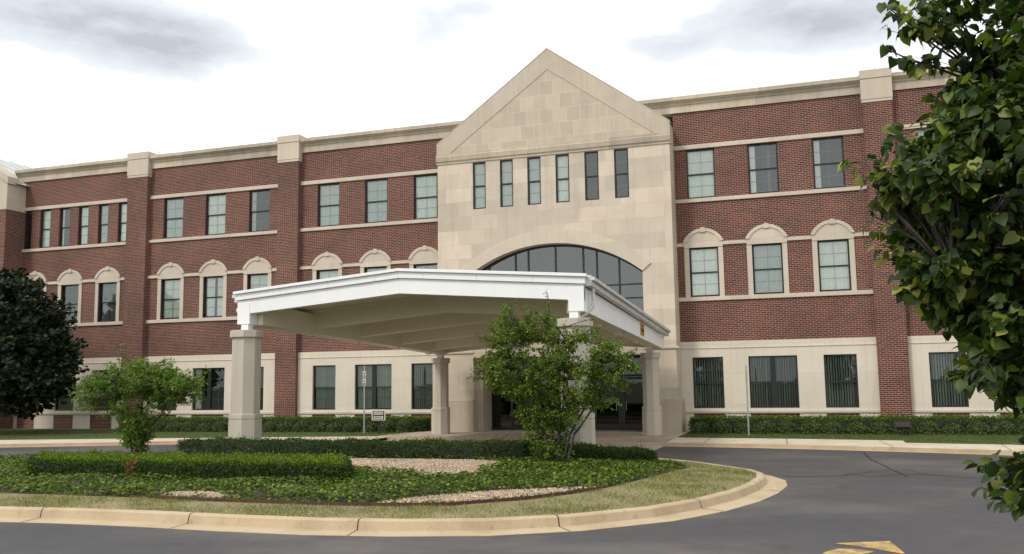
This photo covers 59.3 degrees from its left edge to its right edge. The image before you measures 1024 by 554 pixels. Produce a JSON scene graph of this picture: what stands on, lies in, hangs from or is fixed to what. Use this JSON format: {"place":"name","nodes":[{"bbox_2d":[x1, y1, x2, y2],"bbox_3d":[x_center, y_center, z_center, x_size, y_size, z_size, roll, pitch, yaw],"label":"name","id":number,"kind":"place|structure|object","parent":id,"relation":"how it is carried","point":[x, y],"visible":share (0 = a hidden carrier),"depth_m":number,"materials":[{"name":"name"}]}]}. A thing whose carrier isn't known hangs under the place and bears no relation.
{"place":"outdoors","nodes":[
{"label":"outdoors","id":0,"kind":"place"},
{"bbox_2d":[0,436,385,446],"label":"sidewalk","id":1,"kind":"structure","parent":0,"point":[47,442],"depth_m":35.59,"materials":[{"name":"concrete"}]},
{"bbox_2d":[0,429,422,439],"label":"lawn","id":2,"kind":"structure","parent":0,"point":[157,434],"depth_m":39.75,"materials":[{"name":"green plant"}]},
{"bbox_2d":[0,267,89,420],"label":"maple tree","id":3,"kind":"object","parent":2,"relation":"on","point":[41,361],"visible":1,"depth_m":41.20,"materials":[{"name":"green plant"}]},
{"bbox_2d":[152,421,167,431],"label":"shrub","id":4,"kind":"object","parent":2,"relation":"on","point":[161,426],"visible":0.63,"depth_m":42.60,"materials":[{"name":"green plant"}]},
{"bbox_2d":[164,421,184,431],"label":"shrub","id":5,"kind":"object","parent":2,"relation":"on","point":[173,427],"visible":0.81,"depth_m":42.34,"materials":[{"name":"green plant"}]},
{"bbox_2d":[179,421,199,431],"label":"shrub","id":6,"kind":"object","parent":2,"relation":"on","point":[190,427],"visible":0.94,"depth_m":42.12,"materials":[{"name":"green plant"}]},
{"bbox_2d":[195,422,212,431],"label":"shrub","id":7,"kind":"object","parent":2,"relation":"on","point":[205,427],"visible":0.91,"depth_m":41.86,"materials":[{"name":"green plant"}]},
{"bbox_2d":[212,420,227,431],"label":"shrub","id":8,"kind":"object","parent":2,"relation":"on","point":[217,426],"visible":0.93,"depth_m":41.62,"materials":[{"name":"green plant"}]},
{"bbox_2d":[262,421,278,431],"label":"shrub","id":9,"kind":"object","parent":2,"relation":"on","point":[271,426],"visible":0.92,"depth_m":40.99,"materials":[{"name":"green plant"}]},
{"bbox_2d":[122,414,430,431],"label":"hedge","id":10,"kind":"object","parent":2,"relation":"on","point":[421,423],"visible":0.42,"depth_m":41.24,"materials":[{"name":"green plant"}]},
{"bbox_2d":[276,420,293,431],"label":"shrub","id":11,"kind":"object","parent":2,"relation":"on","point":[287,426],"visible":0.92,"depth_m":40.76,"materials":[{"name":"green plant"}]},
{"bbox_2d":[293,419,310,431],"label":"shrub","id":12,"kind":"object","parent":2,"relation":"on","point":[304,426],"visible":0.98,"depth_m":40.55,"materials":[{"name":"green plant"}]},
{"bbox_2d":[309,421,326,431],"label":"shrub","id":13,"kind":"object","parent":2,"relation":"on","point":[319,427],"visible":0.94,"depth_m":40.30,"materials":[{"name":"green plant"}]},
{"bbox_2d":[326,421,344,431],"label":"shrub","id":14,"kind":"object","parent":2,"relation":"on","point":[335,426],"visible":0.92,"depth_m":40.03,"materials":[{"name":"green plant"}]},
{"bbox_2d":[343,419,361,431],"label":"shrub","id":15,"kind":"object","parent":2,"relation":"on","point":[352,425],"visible":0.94,"depth_m":39.78,"materials":[{"name":"green plant"}]},
{"bbox_2d":[363,366,365,433],"bbox_3d":[-6.331,5.274,38.536,0.150,2.950,0.041,-2,-7,11],"label":"parking sign","id":16,"kind":"object","parent":2,"relation":"on","point":[364,377],"visible":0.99,"depth_m":38.55,"materials":[{"name":"metal"}]},
{"bbox_2d":[360,422,377,431],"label":"shrub","id":17,"kind":"object","parent":2,"relation":"on","point":[370,427],"visible":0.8,"depth_m":39.56,"materials":[{"name":"green plant"}]},
{"bbox_2d":[372,410,385,433],"bbox_3d":[-5.628,6.150,37.973,0.640,1.060,0.082,-3,-7,18],"label":"notice board","id":18,"kind":"object","parent":2,"relation":"on","point":[378,415],"visible":0.98,"depth_m":37.97,"materials":[{"name":"white metal"}]},
{"bbox_2d":[377,420,396,432],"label":"shrub","id":19,"kind":"object","parent":2,"relation":"on","point":[387,427],"visible":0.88,"depth_m":39.27,"materials":[{"name":"green plant"}]},
{"bbox_2d":[395,418,415,432],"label":"shrub","id":20,"kind":"object","parent":2,"relation":"on","point":[405,425],"visible":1,"depth_m":39.01,"materials":[{"name":"green plant"}]},
{"bbox_2d":[0,0,1012,167],"label":"sky","id":21,"kind":"structure","parent":0,"point":[82,81],"materials":[{"name":"white"}]},
{"bbox_2d":[0,436,1023,553],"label":"road","id":22,"kind":"structure","parent":0,"point":[823,501],"depth_m":13.56,"materials":[{"name":"grey asphalt"}]},
{"bbox_2d":[0,444,169,447],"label":"gutter strip","id":23,"kind":"object","parent":22,"relation":"on","point":[95,445],"visible":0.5,"depth_m":34.86,"materials":[{"name":"beige concrete"}]},
{"bbox_2d":[0,457,755,518],"bbox_3d":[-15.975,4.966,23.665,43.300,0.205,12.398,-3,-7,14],"label":"island turf","id":24,"kind":"structure","parent":22,"relation":"on","point":[609,500],"depth_m":15.42,"materials":[{"name":"green plant"}]},
{"bbox_2d":[0,451,687,502],"bbox_3d":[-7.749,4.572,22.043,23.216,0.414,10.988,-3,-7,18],"label":"ivy ground cover","id":25,"kind":"object","parent":24,"relation":"on","point":[555,470],"visible":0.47,"depth_m":17.54,"materials":[{"name":"green plant"}]},
{"bbox_2d":[68,343,210,453],"bbox_3d":[-10.925,3.592,26.108,5.172,3.370,1.961,-3,-7,18],"label":"ornamental tree","id":26,"kind":"object","parent":25,"relation":"on","point":[135,434],"visible":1,"depth_m":25.78,"materials":[{"name":"green plant"}]},
{"bbox_2d":[24,446,353,482],"bbox_3d":[-7.471,4.076,19.828,9.580,0.684,2.202,-3,-7,18],"label":"hedge","id":27,"kind":"object","parent":25,"relation":"on","point":[208,465],"visible":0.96,"depth_m":18.91,"materials":[{"name":"green plant"}]},
{"bbox_2d":[176,433,532,460],"bbox_3d":[-4.377,4.485,23.593,10.257,0.780,0.988,-3,-7,18],"label":"hedge","id":28,"kind":"object","parent":25,"relation":"on","point":[380,448],"visible":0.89,"depth_m":23.07,"materials":[{"name":"green plant"}]},
{"bbox_2d":[160,458,595,502],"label":"pebbles","id":29,"kind":"object","parent":25,"relation":"on","point":[438,465],"visible":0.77,"depth_m":18.72,"materials":[{"name":"beige gravel"}]},
{"bbox_2d":[370,463,477,473],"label":"gravel","id":30,"kind":"structure","parent":25,"relation":"on","point":[428,469],"depth_m":19.43,"materials":[{"name":"beige gravel"}]},
{"bbox_2d":[386,489,572,502],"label":"gravel","id":31,"kind":"structure","parent":25,"relation":"on","point":[479,496],"depth_m":15.54,"materials":[{"name":"beige gravel"}]},
{"bbox_2d":[463,291,647,463],"bbox_3d":[0.970,2.336,21.050,4.501,4.167,2.578,-3,-7,18],"label":"ornamental tree","id":32,"kind":"object","parent":25,"relation":"on","point":[557,362],"visible":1,"depth_m":20.82,"materials":[{"name":"green plant"}]},
{"bbox_2d":[526,436,658,461],"bbox_3d":[1.973,4.263,21.993,3.274,0.737,1.208,0,-7,-7],"label":"hedge","id":33,"kind":"object","parent":25,"relation":"on","point":[592,451],"visible":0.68,"depth_m":21.72,"materials":[{"name":"green plant"}]},
{"bbox_2d":[154,486,602,505],"bbox_3d":[-2.395,3.883,15.682,8.204,0.137,1.718,-1,-7,-2],"label":"garden edging","id":34,"kind":"object","parent":24,"relation":"on","point":[387,504],"visible":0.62,"depth_m":15.31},
{"bbox_2d":[0,458,786,536],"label":"kerb","id":35,"kind":"structure","parent":22,"relation":"on","point":[761,487],"depth_m":14.17,"materials":[{"name":"beige concrete"}]},
{"bbox_2d":[23,481,773,534],"bbox_3d":[-15.187,5.090,23.437,42.560,0.166,13.591,-2,-7,14],"label":"kerb joint","id":36,"kind":"object","parent":35,"relation":"on","point":[360,518],"visible":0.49,"depth_m":14.29,"materials":[{"name":"concrete"}]},
{"bbox_2d":[0,48,1023,432],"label":"office building","id":37,"kind":"structure","parent":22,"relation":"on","point":[722,236],"depth_m":39.33,"materials":[{"name":"red brick"}]},
{"bbox_2d":[24,211,31,248],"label":"window","id":38,"kind":"structure","parent":37,"relation":"in","point":[26,230],"depth_m":49.70,"materials":[{"name":"black glass"}]},
{"bbox_2d":[40,210,50,247],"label":"window","id":39,"kind":"structure","parent":37,"relation":"in","point":[46,214],"depth_m":49.37,"materials":[{"name":"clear glass"}]},
{"bbox_2d":[59,208,69,246],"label":"window","id":40,"kind":"structure","parent":37,"relation":"in","point":[63,218],"depth_m":48.95,"materials":[{"name":"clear glass"}]},
{"bbox_2d":[55,371,73,410],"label":"window","id":41,"kind":"structure","parent":37,"relation":"in","point":[62,407],"depth_m":47.68,"materials":[{"name":"grey glass"}]},
{"bbox_2d":[62,285,78,322],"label":"window","id":42,"kind":"structure","parent":37,"relation":"in","point":[63,296],"depth_m":48.34,"materials":[{"name":"clear glass"}]},
{"bbox_2d":[78,206,88,244],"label":"window","id":43,"kind":"structure","parent":37,"relation":"in","point":[83,222],"depth_m":48.55,"materials":[{"name":"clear glass"}]},
{"bbox_2d":[91,370,110,410],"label":"window","id":44,"kind":"structure","parent":37,"relation":"in","point":[104,371],"depth_m":47.03,"materials":[{"name":"grey glass"}]},
{"bbox_2d":[98,204,107,243],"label":"window","id":45,"kind":"structure","parent":37,"relation":"in","point":[103,216],"depth_m":48.13,"materials":[{"name":"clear glass"}]},
{"bbox_2d":[99,282,116,321],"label":"window","id":46,"kind":"structure","parent":37,"relation":"in","point":[109,289],"depth_m":47.60,"materials":[{"name":"clear glass"}]},
{"bbox_2d":[118,203,126,241],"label":"window","id":47,"kind":"structure","parent":37,"relation":"in","point":[123,206],"depth_m":47.72,"materials":[{"name":"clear glass"}]},
{"bbox_2d":[158,369,177,409],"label":"window","id":48,"kind":"structure","parent":37,"relation":"in","point":[168,403],"depth_m":45.71,"materials":[{"name":"black glass"}]},
{"bbox_2d":[162,279,179,318],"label":"window","id":49,"kind":"structure","parent":37,"relation":"in","point":[171,287],"depth_m":46.26,"materials":[{"name":"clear glass"}]},
{"bbox_2d":[164,197,182,238],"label":"window","id":50,"kind":"structure","parent":37,"relation":"in","point":[173,226],"depth_m":46.73,"materials":[{"name":"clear glass"}]},
{"bbox_2d":[193,368,224,409],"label":"window","id":51,"kind":"structure","parent":37,"relation":"in","point":[196,406],"depth_m":44.80,"materials":[{"name":"glass"}]},
{"bbox_2d":[204,276,222,316],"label":"window","id":52,"kind":"structure","parent":37,"relation":"in","point":[210,282],"depth_m":45.44,"materials":[{"name":"clear glass"}]},
{"bbox_2d":[206,193,225,234],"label":"window","id":53,"kind":"structure","parent":37,"relation":"in","point":[216,203],"depth_m":45.93,"materials":[{"name":"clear glass"}]},
{"bbox_2d":[248,273,267,289],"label":"window","id":54,"kind":"structure","parent":37,"relation":"in","point":[255,280],"depth_m":44.72,"materials":[{"name":"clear glass"}]},
{"bbox_2d":[250,189,269,231],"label":"window","id":55,"kind":"structure","parent":37,"relation":"in","point":[253,194],"depth_m":45.18,"materials":[{"name":"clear glass"}]},
{"bbox_2d":[313,365,335,409],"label":"window","id":56,"kind":"structure","parent":37,"relation":"in","point":[324,375],"depth_m":42.92,"materials":[{"name":"grey glass"}]},
{"bbox_2d":[318,269,337,279],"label":"window","id":57,"kind":"structure","parent":37,"relation":"in","point":[322,274],"depth_m":43.52,"materials":[{"name":"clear glass"}]},
{"bbox_2d":[318,183,339,226],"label":"window","id":58,"kind":"structure","parent":37,"relation":"in","point":[328,199],"depth_m":43.89,"materials":[{"name":"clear glass"}]},
{"bbox_2d":[355,364,391,409],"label":"window","id":59,"kind":"structure","parent":37,"relation":"in","point":[378,389],"depth_m":42.07,"materials":[{"name":"glass"}]},
{"bbox_2d":[365,266,386,272],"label":"window","id":60,"kind":"structure","parent":37,"relation":"in","point":[370,269],"depth_m":42.70,"materials":[{"name":"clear glass"}]},
{"bbox_2d":[365,178,387,222],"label":"window","id":61,"kind":"structure","parent":37,"relation":"in","point":[376,190],"depth_m":43.08,"materials":[{"name":"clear glass"}]},
{"bbox_2d":[412,363,432,408],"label":"window","id":62,"kind":"structure","parent":37,"relation":"in","point":[427,375],"depth_m":41.30,"materials":[{"name":"grey glass"}]},
{"bbox_2d":[414,174,436,219],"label":"window","id":63,"kind":"structure","parent":37,"relation":"in","point":[425,186],"depth_m":42.29,"materials":[{"name":"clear glass"}]},
{"bbox_2d":[414,263,436,268],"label":"window","id":64,"kind":"structure","parent":37,"relation":"in","point":[421,266],"depth_m":41.87,"materials":[{"name":"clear glass"}]},
{"bbox_2d":[473,162,485,208],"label":"window","id":65,"kind":"structure","parent":37,"relation":"in","point":[479,174],"depth_m":40.14,"materials":[{"name":"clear glass"}]},
{"bbox_2d":[500,159,512,206],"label":"window","id":66,"kind":"structure","parent":37,"relation":"in","point":[506,166],"depth_m":39.74,"materials":[{"name":"grey glass"}]},
{"bbox_2d":[527,157,540,204],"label":"window","id":67,"kind":"structure","parent":37,"relation":"in","point":[534,168],"depth_m":39.34,"materials":[{"name":"grey glass"}]},
{"bbox_2d":[556,154,569,202],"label":"window","id":68,"kind":"structure","parent":37,"relation":"in","point":[562,161],"depth_m":38.94,"materials":[{"name":"grey glass"}]},
{"bbox_2d":[482,244,643,310],"bbox_3d":[1.791,0.356,38.841,7.910,3.530,0.115,-3,-7,18],"label":"arch window","id":69,"kind":"structure","parent":37,"relation":"in","point":[625,278],"depth_m":38.54,"materials":[{"name":"grey glass"}]},
{"bbox_2d":[584,151,598,199],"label":"window","id":70,"kind":"structure","parent":37,"relation":"in","point":[585,153],"depth_m":38.48,"materials":[{"name":"black glass"}]},
{"bbox_2d":[595,377,620,429],"bbox_3d":[4.090,5.427,38.558,1.138,2.230,0.114,-3,-7,18],"label":"entrance door","id":71,"kind":"structure","parent":37,"relation":"in","point":[597,426],"depth_m":38.44,"materials":[{"name":"metal"}]},
{"bbox_2d":[614,148,628,197],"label":"window","id":72,"kind":"structure","parent":37,"relation":"in","point":[615,150],"depth_m":38.07,"materials":[{"name":"black glass"}]},
{"bbox_2d":[622,377,642,429],"bbox_3d":[5.265,5.366,38.171,1.138,2.230,0.114,-3,-7,18],"label":"entrance door","id":73,"kind":"structure","parent":37,"relation":"in","point":[626,426],"depth_m":38.24,"materials":[{"name":"metal"}]},
{"bbox_2d":[686,148,715,198],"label":"window","id":74,"kind":"structure","parent":37,"relation":"in","point":[700,164],"depth_m":38.31,"materials":[{"name":"grey glass"}]},
{"bbox_2d":[689,247,719,296],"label":"window","id":75,"kind":"structure","parent":37,"relation":"in","point":[704,262],"depth_m":37.82,"materials":[{"name":"grey glass"}]},
{"bbox_2d":[692,357,724,407],"bbox_3d":[8.160,4.372,37.250,1.250,2.090,0.265,-3,-7,18],"label":"window","id":76,"kind":"structure","parent":37,"relation":"in","point":[693,358],"depth_m":37.28,"materials":[{"name":"black glass"}]},
{"bbox_2d":[747,142,778,193],"bbox_3d":[10.472,-4.505,37.470,1.200,2.110,0.136,-3,-7,18],"label":"window","id":77,"kind":"structure","parent":37,"relation":"in","point":[751,151],"depth_m":37.57,"materials":[{"name":"black glass"}]},
{"bbox_2d":[752,243,783,293],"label":"window","id":78,"kind":"structure","parent":37,"relation":"in","point":[768,277],"depth_m":37.01,"materials":[{"name":"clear glass"}]},
{"bbox_2d":[748,355,799,407],"bbox_3d":[10.612,4.243,36.441,1.900,2.090,0.271,-3,-7,18],"label":"window","id":79,"kind":"structure","parent":37,"relation":"in","point":[773,369],"depth_m":36.40,"materials":[{"name":"black glass"}]},
{"bbox_2d":[812,136,845,188],"bbox_3d":[12.901,-4.632,36.671,1.200,2.110,0.136,-3,-7,18],"label":"window","id":80,"kind":"structure","parent":37,"relation":"in","point":[815,142],"depth_m":36.77,"materials":[{"name":"black glass"}]},
{"bbox_2d":[817,239,851,290],"bbox_3d":[12.957,-0.457,36.179,1.200,2.060,0.136,-3,-7,18],"label":"window","id":81,"kind":"structure","parent":37,"relation":"in","point":[833,255],"depth_m":36.21,"materials":[{"name":"grey glass"}]},
{"bbox_2d":[823,354,858,407],"bbox_3d":[13.046,4.116,35.640,1.230,2.090,0.261,-3,-7,18],"label":"window","id":82,"kind":"structure","parent":37,"relation":"in","point":[854,355],"depth_m":35.67,"materials":[{"name":"black glass"}]},
{"bbox_2d":[916,129,940,160],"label":"window","id":83,"kind":"structure","parent":37,"relation":"in","point":[920,133],"depth_m":35.69,"materials":[{"name":"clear glass"}]},
{"bbox_2d":[929,352,968,406],"bbox_3d":[16.693,3.925,34.439,1.280,2.090,0.260,-3,-7,18],"label":"window","id":84,"kind":"structure","parent":37,"relation":"in","point":[967,401],"depth_m":34.51,"materials":[{"name":"grey glass"}]},
{"bbox_2d":[669,446,1012,455],"bbox_3d":[17.535,4.406,20.662,31.751,0.001,2.627,-7,-9,42],"label":"gutter strip","id":85,"kind":"object","parent":22,"relation":"on","point":[839,449],"visible":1,"depth_m":28.00,"materials":[{"name":"beige concrete"}]},
{"bbox_2d":[823,541,903,553],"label":"road arrow","id":86,"kind":"object","parent":22,"relation":"on","point":[886,546],"visible":1,"depth_m":11.66,"materials":[{"name":"yellow paint"}]},
{"bbox_2d":[378,430,689,441],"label":"entrance floor","id":87,"kind":"structure","parent":0,"point":[619,436],"depth_m":35.41,"materials":[{"name":"beige concrete"}]},
{"bbox_2d":[228,268,670,447],"bbox_3d":[-0.951,3.076,30.444,10.854,5.216,13.947,-3,-7,18],"label":"entrance canopy","id":88,"kind":"object","parent":87,"relation":"on","point":[440,313],"visible":0.82,"depth_m":26.18,"materials":[{"name":"white paint"}]},
{"bbox_2d":[388,437,686,450],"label":"entrance paving","id":89,"kind":"structure","parent":0,"point":[653,445],"depth_m":31.35,"materials":[{"name":"beige concrete"}]},
{"bbox_2d":[665,437,1023,454],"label":"sidewalk","id":90,"kind":"structure","parent":0,"point":[901,445],"depth_m":28.66,"materials":[{"name":"concrete"}]},
{"bbox_2d":[679,431,1023,443],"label":"lawn","id":91,"kind":"structure","parent":0,"point":[824,437],"depth_m":31.40,"materials":[{"name":"green plant"}]},
{"bbox_2d":[690,421,710,433],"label":"shrub","id":92,"kind":"object","parent":91,"relation":"on","point":[700,428],"visible":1,"depth_m":35.23,"materials":[{"name":"green plant"}]},
{"bbox_2d":[711,419,732,433],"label":"shrub","id":93,"kind":"object","parent":91,"relation":"on","point":[720,426],"visible":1,"depth_m":34.99,"materials":[{"name":"green plant"}]},
{"bbox_2d":[734,423,753,433],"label":"shrub","id":94,"kind":"object","parent":91,"relation":"on","point":[742,428],"visible":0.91,"depth_m":34.74,"materials":[{"name":"green plant"}]},
{"bbox_2d":[745,366,749,435],"bbox_3d":[8.808,4.644,33.646,0.058,2.650,0.220,-3,-7,18],"label":"roadside sign","id":95,"kind":"object","parent":91,"relation":"on","point":[747,399],"visible":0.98,"depth_m":33.65,"materials":[{"name":"metal"}]},
{"bbox_2d":[753,421,777,433],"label":"shrub","id":96,"kind":"object","parent":91,"relation":"on","point":[767,427],"visible":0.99,"depth_m":34.47,"materials":[{"name":"green plant"}]},
{"bbox_2d":[778,421,798,433],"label":"shrub","id":97,"kind":"object","parent":91,"relation":"on","point":[787,427],"visible":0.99,"depth_m":34.23,"materials":[{"name":"green plant"}]},
{"bbox_2d":[798,418,821,433],"bbox_3d":[11.338,5.661,34.164,0.917,0.659,1.052,-4,-7,24],"label":"shrub","id":98,"kind":"object","parent":91,"relation":"on","point":[811,426],"visible":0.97,"depth_m":33.92,"materials":[{"name":"green plant"}]},
{"bbox_2d":[821,420,845,433],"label":"shrub","id":99,"kind":"object","parent":91,"relation":"on","point":[832,427],"visible":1,"depth_m":33.68,"materials":[{"name":"green plant"}]},
{"bbox_2d":[688,412,1023,433],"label":"hedge","id":100,"kind":"object","parent":91,"relation":"on","point":[964,421],"visible":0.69,"depth_m":33.96,"materials":[{"name":"green plant"}]},
{"bbox_2d":[845,421,868,434],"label":"shrub","id":101,"kind":"object","parent":91,"relation":"on","point":[855,428],"visible":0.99,"depth_m":33.39,"materials":[{"name":"green plant"}]},
{"bbox_2d":[867,421,892,434],"bbox_3d":[13.656,5.592,33.398,0.876,0.540,1.004,3,-8,-28],"label":"shrub","id":102,"kind":"object","parent":91,"relation":"on","point":[880,427],"visible":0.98,"depth_m":33.17,"materials":[{"name":"green plant"}]},
{"bbox_2d":[894,421,910,435],"bbox_3d":[14.018,5.446,32.283,0.524,0.557,0.383,-3,-7,18],"label":"ground floodlight","id":103,"kind":"object","parent":91,"relation":"on","point":[902,425],"visible":0.89,"depth_m":32.17,"materials":[{"name":"brown metal"}]},
{"bbox_2d":[893,425,914,434],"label":"shrub","id":104,"kind":"object","parent":91,"relation":"on","point":[899,431],"visible":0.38,"depth_m":32.91,"materials":[{"name":"green plant"}]},
{"bbox_2d":[916,420,940,434],"bbox_3d":[15.213,5.497,32.889,0.804,0.572,0.922,1,-7,-18],"label":"shrub","id":105,"kind":"object","parent":91,"relation":"on","point":[926,428],"visible":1,"depth_m":32.70,"materials":[{"name":"green plant"}]},
{"bbox_2d":[940,423,965,434],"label":"shrub","id":106,"kind":"object","parent":91,"relation":"on","point":[950,429],"visible":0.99,"depth_m":32.48,"materials":[{"name":"green plant"}]},
{"bbox_2d":[966,420,990,434],"bbox_3d":[16.786,5.418,32.372,0.818,0.565,0.938,0,-7,-7],"label":"shrub","id":107,"kind":"object","parent":91,"relation":"on","point":[978,426],"visible":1,"depth_m":32.19,"materials":[{"name":"green plant"}]},
{"bbox_2d":[991,421,1017,434],"bbox_3d":[17.560,5.395,32.125,0.954,0.527,0.832,-1,-7,1],"label":"shrub","id":108,"kind":"object","parent":91,"relation":"on","point":[1004,427],"visible":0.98,"depth_m":31.94,"materials":[{"name":"green plant"}]},
{"bbox_2d":[1016,423,1023,434],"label":"shrub","id":109,"kind":"object","parent":91,"relation":"on","point":[1020,429],"visible":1,"depth_m":31.89,"materials":[{"name":"green plant"}]},
{"label":"ground","id":110,"kind":"structure","parent":0,"visible":0},
{"bbox_2d":[837,0,1023,521],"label":"linden tree","id":111,"kind":"object","parent":110,"relation":"on","point":[952,215],"visible":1,"depth_m":5.29,"materials":[{"name":"green plant"}]}
]}

